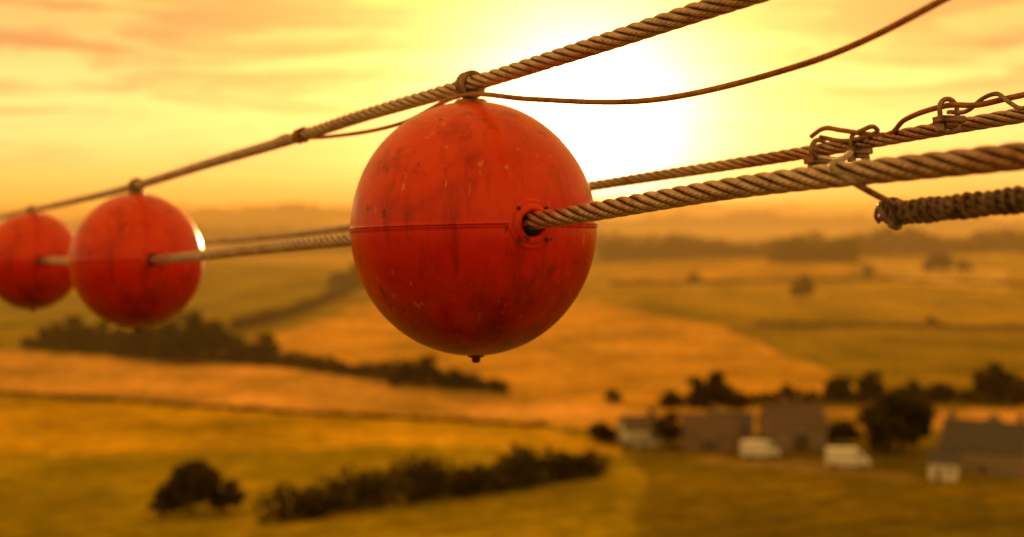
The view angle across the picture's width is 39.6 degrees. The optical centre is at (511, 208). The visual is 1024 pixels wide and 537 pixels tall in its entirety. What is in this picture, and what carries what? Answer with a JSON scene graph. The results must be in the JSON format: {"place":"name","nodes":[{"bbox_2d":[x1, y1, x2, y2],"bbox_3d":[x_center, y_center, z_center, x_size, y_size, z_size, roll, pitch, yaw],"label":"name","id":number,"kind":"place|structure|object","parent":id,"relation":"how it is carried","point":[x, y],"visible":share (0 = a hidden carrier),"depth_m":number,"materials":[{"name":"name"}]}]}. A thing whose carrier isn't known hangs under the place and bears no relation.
{"place":"outdoors","nodes":[
{"label":"outdoors","id":0,"kind":"place"},
{"bbox_2d":[0,0,769,218],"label":"steel cable","id":1,"kind":"object","parent":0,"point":[673,19],"visible":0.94,"depth_m":3.33,"materials":[{"name":"metal"}]},
{"bbox_2d":[68,178,203,331],"bbox_3d":[-1.700,0.209,6.451,0.600,0.699,0.605,0,-3,-28],"label":"marker ball","id":2,"kind":"object","parent":1,"relation":"hanging from","point":[118,278],"visible":0.94,"depth_m":6.24,"materials":[{"name":"orange paint"}]},
{"bbox_2d":[291,126,308,143],"bbox_3d":[-0.666,-0.232,4.495,0.069,0.056,0.076,0,0,0],"label":"tie wire wrap","id":3,"kind":"object","parent":1,"relation":"attached to","point":[296,138],"visible":0.62,"depth_m":4.47,"materials":[{"name":"brown metal"}]},
{"bbox_2d":[349,70,597,362],"bbox_3d":[-0.094,0.018,3.431,0.599,0.705,0.605,0,-3,-28],"label":"marker ball","id":4,"kind":"object","parent":1,"relation":"hanging from","point":[452,252],"visible":0.94,"depth_m":3.21,"materials":[{"name":"orange paint"}]},
{"bbox_2d":[275,0,949,139],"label":"tie wire","id":5,"kind":"object","parent":1,"relation":"attached to","point":[915,14],"visible":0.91,"depth_m":2.66,"materials":[{"name":"brown metal"}]},
{"bbox_2d":[0,204,1023,536],"bbox_3d":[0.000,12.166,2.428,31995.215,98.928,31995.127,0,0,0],"label":"ground","id":6,"kind":"structure","parent":0,"point":[82,468],"depth_m":364.92,"materials":[{"name":"yellow plant"}]},
{"bbox_2d":[35,321,68,341],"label":"tree","id":7,"kind":"object","parent":6,"relation":"on","point":[45,333],"visible":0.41,"depth_m":493.96,"materials":[{"name":"green plant"}]},
{"bbox_2d":[51,315,84,345],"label":"tree","id":8,"kind":"object","parent":6,"relation":"on","point":[60,330],"visible":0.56,"depth_m":488.34,"materials":[{"name":"green plant"}]},
{"bbox_2d":[60,323,108,351],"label":"tree","id":9,"kind":"object","parent":6,"relation":"on","point":[82,333],"visible":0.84,"depth_m":482.97,"materials":[{"name":"green plant"}]},
{"bbox_2d":[94,320,125,344],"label":"tree","id":10,"kind":"object","parent":6,"relation":"on","point":[104,330],"visible":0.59,"depth_m":491.59,"materials":[{"name":"green plant"}]},
{"bbox_2d":[109,338,132,356],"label":"tree","id":11,"kind":"object","parent":6,"relation":"on","point":[116,343],"visible":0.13,"depth_m":472.04,"materials":[{"name":"green plant"}]},
{"bbox_2d":[112,329,130,338],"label":"tree","id":12,"kind":"object","parent":6,"relation":"on","point":[121,332],"visible":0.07,"depth_m":485.53,"materials":[{"name":"green plant"}]},
{"bbox_2d":[118,325,172,358],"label":"tree","id":13,"kind":"object","parent":6,"relation":"on","point":[137,343],"visible":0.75,"depth_m":463.77,"materials":[{"name":"green plant"}]},
{"bbox_2d":[146,490,179,517],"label":"tree","id":14,"kind":"object","parent":6,"relation":"on","point":[163,502],"visible":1,"depth_m":227.76,"materials":[{"name":"green plant"}]},
{"bbox_2d":[149,319,178,360],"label":"tree","id":15,"kind":"object","parent":6,"relation":"on","point":[166,325],"visible":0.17,"depth_m":460.14,"materials":[{"name":"green plant"}]},
{"bbox_2d":[150,327,209,363],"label":"tree","id":16,"kind":"object","parent":6,"relation":"on","point":[174,345],"visible":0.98,"depth_m":450.68,"materials":[{"name":"green plant"}]},
{"bbox_2d":[150,457,223,515],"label":"tree","id":17,"kind":"object","parent":6,"relation":"on","point":[198,482],"visible":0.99,"depth_m":229.09,"materials":[{"name":"green plant"}]},
{"bbox_2d":[170,309,215,362],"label":"tree","id":18,"kind":"object","parent":6,"relation":"on","point":[197,326],"visible":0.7,"depth_m":457.17,"materials":[{"name":"green plant"}]},
{"bbox_2d":[66,224,349,243],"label":"distant woodland","id":19,"kind":"object","parent":6,"relation":"on","point":[205,232],"visible":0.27,"depth_m":2068.76,"materials":[{"name":"green plant"}]},
{"bbox_2d":[208,319,236,360],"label":"tree","id":20,"kind":"object","parent":6,"relation":"on","point":[222,334],"visible":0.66,"depth_m":462.84,"materials":[{"name":"green plant"}]},
{"bbox_2d":[207,479,246,513],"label":"tree","id":21,"kind":"object","parent":6,"relation":"on","point":[231,496],"visible":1,"depth_m":230.90,"materials":[{"name":"green plant"}]},
{"bbox_2d":[221,335,249,363],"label":"tree","id":22,"kind":"object","parent":6,"relation":"on","point":[236,351],"visible":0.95,"depth_m":456.92,"materials":[{"name":"green plant"}]},
{"bbox_2d":[245,332,281,364],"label":"tree","id":23,"kind":"object","parent":6,"relation":"on","point":[267,347],"visible":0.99,"depth_m":454.78,"materials":[{"name":"green plant"}]},
{"bbox_2d":[18,336,509,392],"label":"hedge","id":24,"kind":"object","parent":6,"relation":"on","point":[316,363],"visible":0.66,"depth_m":441.38,"materials":[{"name":"green plant"}]},
{"bbox_2d":[0,390,552,426],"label":"hedge","id":25,"kind":"object","parent":6,"relation":"on","point":[257,408],"visible":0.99,"depth_m":350.47,"materials":[{"name":"green plant"}]},
{"bbox_2d":[205,237,351,255],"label":"distant woodland","id":26,"kind":"object","parent":6,"relation":"on","point":[339,249],"visible":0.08,"depth_m":1483.18,"materials":[{"name":"green plant"}]},
{"bbox_2d":[226,270,363,329],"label":"hedge","id":27,"kind":"object","parent":6,"relation":"on","point":[330,295],"visible":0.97,"depth_m":677.60,"materials":[{"name":"green plant"}]},
{"bbox_2d":[324,270,352,287],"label":"tree","id":28,"kind":"object","parent":6,"relation":"on","point":[338,277],"visible":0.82,"depth_m":817.23,"materials":[{"name":"green plant"}]},
{"bbox_2d":[347,262,356,274],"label":"tree","id":29,"kind":"object","parent":6,"relation":"on","point":[352,268],"visible":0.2,"depth_m":827.54,"materials":[{"name":"green plant"}]},
{"bbox_2d":[386,359,417,386],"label":"tree","id":30,"kind":"object","parent":6,"relation":"on","point":[399,374],"visible":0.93,"depth_m":401.64,"materials":[{"name":"green plant"}]},
{"bbox_2d":[408,354,441,387],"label":"tree","id":31,"kind":"object","parent":6,"relation":"on","point":[427,370],"visible":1,"depth_m":399.83,"materials":[{"name":"green plant"}]},
{"bbox_2d":[252,442,613,523],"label":"hedge","id":32,"kind":"object","parent":6,"relation":"on","point":[472,481],"visible":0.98,"depth_m":241.01,"materials":[{"name":"green plant"}]},
{"bbox_2d":[441,366,468,388],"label":"tree","id":33,"kind":"object","parent":6,"relation":"on","point":[454,376],"visible":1,"depth_m":396.18,"materials":[{"name":"green plant"}]},
{"bbox_2d":[0,201,1023,230],"bbox_3d":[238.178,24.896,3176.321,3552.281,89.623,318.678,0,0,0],"label":"distant woodland","id":34,"kind":"object","parent":6,"relation":"on","point":[748,219],"visible":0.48,"depth_m":3122.45,"materials":[{"name":"green plant"}]},
{"bbox_2d":[0,198,1023,215],"bbox_3d":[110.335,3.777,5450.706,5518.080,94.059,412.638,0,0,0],"label":"distant woodland","id":35,"kind":"object","parent":6,"relation":"on","point":[718,209],"visible":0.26,"depth_m":5434.85,"materials":[{"name":"green plant"}]},
{"bbox_2d":[585,421,617,443],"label":"tree","id":36,"kind":"object","parent":6,"relation":"on","point":[604,431],"visible":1,"depth_m":301.37,"materials":[{"name":"green plant"}]},
{"bbox_2d":[604,389,622,404],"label":"tree","id":37,"kind":"object","parent":6,"relation":"on","point":[616,397],"visible":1,"depth_m":365.60,"materials":[{"name":"green plant"}]},
{"bbox_2d":[621,438,632,446],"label":"hedge","id":38,"kind":"object","parent":6,"relation":"on","point":[626,444],"visible":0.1,"depth_m":298.23,"materials":[{"name":"green plant"}]},
{"bbox_2d":[616,406,659,446],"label":"cottage","id":39,"kind":"structure","parent":6,"relation":"on","point":[637,429],"depth_m":299.79,"materials":[{"name":"tile"}]},
{"bbox_2d":[640,436,645,445],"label":"door","id":40,"kind":"structure","parent":39,"relation":"in","point":[642,437],"depth_m":299.21,"materials":[{"name":"paint"}]},
{"bbox_2d":[650,411,683,448],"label":"tree","id":41,"kind":"object","parent":6,"relation":"on","point":[664,430],"visible":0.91,"depth_m":294.48,"materials":[{"name":"green plant"}]},
{"bbox_2d":[658,390,685,411],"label":"tree","id":42,"kind":"object","parent":6,"relation":"on","point":[671,399],"visible":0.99,"depth_m":348.79,"materials":[{"name":"green plant"}]},
{"bbox_2d":[685,272,700,280],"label":"tree","id":43,"kind":"object","parent":6,"relation":"on","point":[694,277],"visible":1,"depth_m":857.96,"materials":[{"name":"green plant"}]},
{"bbox_2d":[680,413,738,452],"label":"stone barn","id":44,"kind":"structure","parent":6,"relation":"on","point":[709,433],"depth_m":292.17,"materials":[{"name":"stone"}]},
{"bbox_2d":[688,439,693,444],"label":"window","id":45,"kind":"structure","parent":44,"relation":"in","point":[691,441],"depth_m":292.13,"materials":[{"name":"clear glass"}]},
{"bbox_2d":[702,437,715,451],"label":"door","id":46,"kind":"structure","parent":44,"relation":"in","point":[708,443],"depth_m":291.49,"materials":[{"name":"paint"}]},
{"bbox_2d":[724,440,729,445],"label":"window","id":47,"kind":"structure","parent":44,"relation":"in","point":[726,442],"depth_m":290.85,"materials":[{"name":"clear glass"}]},
{"bbox_2d":[685,368,740,411],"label":"tree","id":48,"kind":"object","parent":6,"relation":"on","point":[716,389],"visible":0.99,"depth_m":340.90,"materials":[{"name":"green plant"}]},
{"bbox_2d":[708,403,754,442],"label":"cottage","id":49,"kind":"structure","parent":6,"relation":"on","point":[745,424],"depth_m":303.71,"materials":[{"name":"stone"}]},
{"bbox_2d":[742,433,747,439],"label":"window","id":50,"kind":"structure","parent":49,"relation":"in","point":[744,436],"depth_m":302.73,"materials":[{"name":"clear glass"}]},
{"bbox_2d":[726,392,751,411],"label":"tree","id":51,"kind":"object","parent":6,"relation":"on","point":[740,404],"visible":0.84,"depth_m":350.19,"materials":[{"name":"green plant"}]},
{"bbox_2d":[740,440,779,458],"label":"white van","id":52,"kind":"object","parent":6,"relation":"on","point":[749,449],"visible":1,"depth_m":283.79,"materials":[{"name":"paint"}]},
{"bbox_2d":[778,383,798,402],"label":"tree","id":53,"kind":"object","parent":6,"relation":"on","point":[788,387],"visible":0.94,"depth_m":370.12,"materials":[{"name":"green plant"}]},
{"bbox_2d":[756,402,829,451],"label":"stone barn","id":54,"kind":"structure","parent":6,"relation":"on","point":[784,427],"depth_m":294.07,"materials":[{"name":"stone"}]},
{"bbox_2d":[793,431,809,450],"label":"door","id":55,"kind":"structure","parent":54,"relation":"in","point":[800,439],"depth_m":293.06,"materials":[{"name":"paint"}]},
{"bbox_2d":[790,274,815,301],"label":"tree","id":56,"kind":"object","parent":6,"relation":"on","point":[805,286],"visible":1,"depth_m":741.57,"materials":[{"name":"green plant"}]},
{"bbox_2d":[592,226,1023,262],"bbox_3d":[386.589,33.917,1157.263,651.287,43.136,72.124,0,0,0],"label":"distant woodland","id":57,"kind":"object","parent":6,"relation":"on","point":[877,243],"visible":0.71,"depth_m":1141.57,"materials":[{"name":"green plant"}]},
{"bbox_2d":[766,234,865,262],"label":"distant woodland","id":58,"kind":"object","parent":6,"relation":"on","point":[789,250],"visible":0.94,"depth_m":977.17,"materials":[{"name":"green plant"}]},
{"bbox_2d":[609,275,1023,285],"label":"hedge","id":59,"kind":"object","parent":6,"relation":"on","point":[932,280],"visible":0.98,"depth_m":850.33,"materials":[{"name":"green plant"}]},
{"bbox_2d":[653,388,1023,404],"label":"hedge","id":60,"kind":"object","parent":6,"relation":"on","point":[961,395],"visible":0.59,"depth_m":369.19,"materials":[{"name":"green plant"}]},
{"bbox_2d":[822,375,856,403],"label":"tree","id":61,"kind":"object","parent":6,"relation":"on","point":[838,385],"visible":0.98,"depth_m":370.19,"materials":[{"name":"green plant"}]},
{"bbox_2d":[828,419,862,445],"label":"tree","id":62,"kind":"object","parent":6,"relation":"on","point":[844,430],"visible":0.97,"depth_m":298.21,"materials":[{"name":"green plant"}]},
{"bbox_2d":[825,447,869,467],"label":"white van","id":63,"kind":"object","parent":6,"relation":"on","point":[835,457],"visible":1,"depth_m":272.77,"materials":[{"name":"paint"}]},
{"bbox_2d":[862,266,874,278],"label":"tree","id":64,"kind":"object","parent":6,"relation":"on","point":[868,270],"visible":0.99,"depth_m":856.30,"materials":[{"name":"green plant"}]},
{"bbox_2d":[854,370,886,403],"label":"tree","id":65,"kind":"object","parent":6,"relation":"on","point":[871,385],"visible":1,"depth_m":367.19,"materials":[{"name":"green plant"}]},
{"bbox_2d":[753,320,1023,329],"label":"hedge","id":66,"kind":"object","parent":6,"relation":"on","point":[948,326],"visible":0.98,"depth_m":602.33,"materials":[{"name":"green plant"}]},
{"bbox_2d":[855,385,939,454],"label":"tree","id":67,"kind":"object","parent":6,"relation":"on","point":[896,412],"visible":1,"depth_m":287.62,"materials":[{"name":"green plant"}]},
{"bbox_2d":[897,378,923,396],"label":"tree","id":68,"kind":"object","parent":6,"relation":"on","point":[913,387],"visible":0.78,"depth_m":369.98,"materials":[{"name":"green plant"}]},
{"bbox_2d":[923,316,937,325],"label":"tree","id":69,"kind":"object","parent":6,"relation":"on","point":[931,320],"visible":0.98,"depth_m":608.90,"materials":[{"name":"green plant"}]},
{"bbox_2d":[920,253,955,272],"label":"tree","id":70,"kind":"object","parent":6,"relation":"on","point":[943,261],"visible":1,"depth_m":898.08,"materials":[{"name":"green plant"}]},
{"bbox_2d":[923,381,957,402],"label":"tree","id":71,"kind":"object","parent":6,"relation":"on","point":[950,389],"visible":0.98,"depth_m":369.08,"materials":[{"name":"green plant"}]},
{"bbox_2d":[927,448,959,480],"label":"cottage","id":72,"kind":"structure","parent":6,"relation":"on","point":[943,464],"depth_m":260.33,"materials":[{"name":"stone"}]},
{"bbox_2d":[935,468,941,479],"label":"door","id":73,"kind":"structure","parent":72,"relation":"in","point":[938,470],"depth_m":260.21,"materials":[{"name":"paint"}]},
{"bbox_2d":[947,468,952,474],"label":"window","id":74,"kind":"structure","parent":72,"relation":"in","point":[949,470],"depth_m":259.57,"materials":[{"name":"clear glass"}]},
{"bbox_2d":[955,259,973,273],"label":"tree","id":75,"kind":"object","parent":6,"relation":"on","point":[962,265],"visible":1,"depth_m":903.62,"materials":[{"name":"green plant"}]},
{"bbox_2d":[939,408,1023,477],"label":"farmhouse","id":76,"kind":"object","parent":6,"relation":"on","point":[990,447],"visible":0.88,"depth_m":267.11,"materials":[{"name":"stone"}]},
{"bbox_2d":[967,462,973,470],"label":"window","id":77,"kind":"structure","parent":76,"relation":"in","point":[970,465],"depth_m":267.42,"materials":[{"name":"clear glass"}]},
{"bbox_2d":[967,448,973,455],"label":"window","id":78,"kind":"structure","parent":76,"relation":"in","point":[971,453],"depth_m":267.42,"materials":[{"name":"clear glass"}]},
{"bbox_2d":[979,462,986,473],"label":"door","id":79,"kind":"structure","parent":76,"relation":"in","point":[982,464],"depth_m":266.31,"materials":[{"name":"paint"}]},
{"bbox_2d":[992,464,999,472],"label":"window","id":80,"kind":"structure","parent":76,"relation":"in","point":[995,467],"depth_m":265.21,"materials":[{"name":"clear glass"}]},
{"bbox_2d":[992,450,999,457],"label":"window","id":81,"kind":"structure","parent":76,"relation":"in","point":[994,455],"depth_m":265.18,"materials":[{"name":"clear glass"}]},
{"bbox_2d":[1008,465,1014,473],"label":"window","id":82,"kind":"structure","parent":76,"relation":"in","point":[1011,470],"depth_m":263.73,"materials":[{"name":"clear glass"}]},
{"bbox_2d":[1008,451,1014,458],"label":"window","id":83,"kind":"structure","parent":76,"relation":"in","point":[1010,456],"depth_m":263.85,"materials":[{"name":"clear glass"}]},
{"bbox_2d":[985,413,1003,421],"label":"stone barn","id":84,"kind":"structure","parent":6,"relation":"on","point":[994,417],"depth_m":294.34,"materials":[{"name":"tile"}]},
{"bbox_2d":[970,360,1023,403],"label":"tree","id":85,"kind":"object","parent":6,"relation":"on","point":[996,381],"visible":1,"depth_m":363.39,"materials":[{"name":"green plant"}]},
{"bbox_2d":[1009,377,1023,402],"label":"tree","id":86,"kind":"object","parent":6,"relation":"on","point":[1021,383],"visible":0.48,"depth_m":368.36,"materials":[{"name":"green plant"}]},
{"bbox_2d":[0,0,1023,206],"label":"sky","id":87,"kind":"structure","parent":0,"point":[96,95],"materials":[{"name":"yellow"}]},
{"bbox_2d":[38,142,1023,264],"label":"steel cable","id":88,"kind":"object","parent":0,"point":[986,159],"visible":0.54,"depth_m":2.46,"materials":[{"name":"metal"}]},
{"bbox_2d":[0,205,73,312],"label":"marker ball","id":89,"kind":"object","parent":88,"relation":"attached to","point":[28,280],"visible":0.84,"depth_m":8.69,"materials":[{"name":"orange paint"}]},
{"bbox_2d":[201,108,1023,244],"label":"steel cable","id":90,"kind":"object","parent":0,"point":[1013,116],"visible":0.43,"depth_m":3.58,"materials":[{"name":"metal"}]},
{"bbox_2d":[803,137,830,167],"bbox_3d":[0.737,-0.128,3.409,0.071,0.085,0.039,0,-4,-28],"label":"cable clamp","id":91,"kind":"object","parent":90,"relation":"attached to","point":[811,160],"visible":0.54,"depth_m":3.39,"materials":[{"name":"metal"}]},
{"bbox_2d":[819,124,879,142],"bbox_3d":[0.778,-0.171,3.285,0.034,0.038,0.197,0,0,-27],"label":"tie wire","id":92,"kind":"object","parent":90,"relation":"attached to","point":[857,138],"visible":1,"depth_m":3.25,"materials":[{"name":"metal"}]},
{"bbox_2d":[843,134,872,162],"bbox_3d":[0.800,-0.144,3.289,0.062,0.074,0.034,0,-4,-28],"label":"cable clamp","id":93,"kind":"object","parent":90,"relation":"attached to","point":[859,153],"visible":0.65,"depth_m":3.27,"materials":[{"name":"metal"}]},
{"bbox_2d":[816,150,903,230],"bbox_3d":[0.670,-0.047,2.800,0.122,0.167,1.243,0,0,11],"label":"tie wire","id":94,"kind":"object","parent":90,"relation":"attached to","point":[855,183],"visible":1,"depth_m":2.24,"materials":[{"name":"metal"}]},
{"bbox_2d":[879,188,1023,223],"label":"cable end","id":95,"kind":"object","parent":94,"relation":"hanging from","point":[1019,197],"visible":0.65,"depth_m":2.15,"materials":[{"name":"metal"}]},
{"bbox_2d":[877,201,899,223],"bbox_3d":[0.613,0.007,2.314,0.036,0.039,0.055,0,0,-14],"label":"frayed strand","id":96,"kind":"object","parent":95,"relation":"attached to","point":[882,214],"visible":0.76,"depth_m":2.30,"materials":[{"name":"metal"}]},
{"bbox_2d":[874,197,902,223],"bbox_3d":[0.620,0.003,2.325,0.053,0.044,0.019,0,0,23],"label":"frayed strand","id":97,"kind":"object","parent":95,"relation":"attached to","point":[877,219],"visible":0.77,"depth_m":2.33,"materials":[{"name":"metal"}]},
{"bbox_2d":[883,185,1023,224],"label":"binding wire","id":98,"kind":"object","parent":95,"relation":"attached to","point":[929,219],"visible":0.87,"depth_m":2.17,"materials":[{"name":"steel wire"}]},
{"bbox_2d":[809,92,1023,138],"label":"tie wire","id":99,"kind":"object","parent":90,"relation":"attached to","point":[902,121],"visible":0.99,"depth_m":3.02,"materials":[{"name":"brown metal"}]},
{"bbox_2d":[946,91,1023,114],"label":"tie wire","id":100,"kind":"object","parent":99,"relation":"attached to","point":[1004,98],"visible":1,"depth_m":2.83,"materials":[{"name":"metal"}]},
{"bbox_2d":[932,96,965,132],"bbox_3d":[0.905,-0.196,2.949,0.062,0.074,0.034,0,-6,-18],"label":"cable clamp","id":101,"kind":"object","parent":90,"relation":"attached to","point":[941,121],"visible":0.88,"depth_m":2.94,"materials":[{"name":"metal"}]}
]}

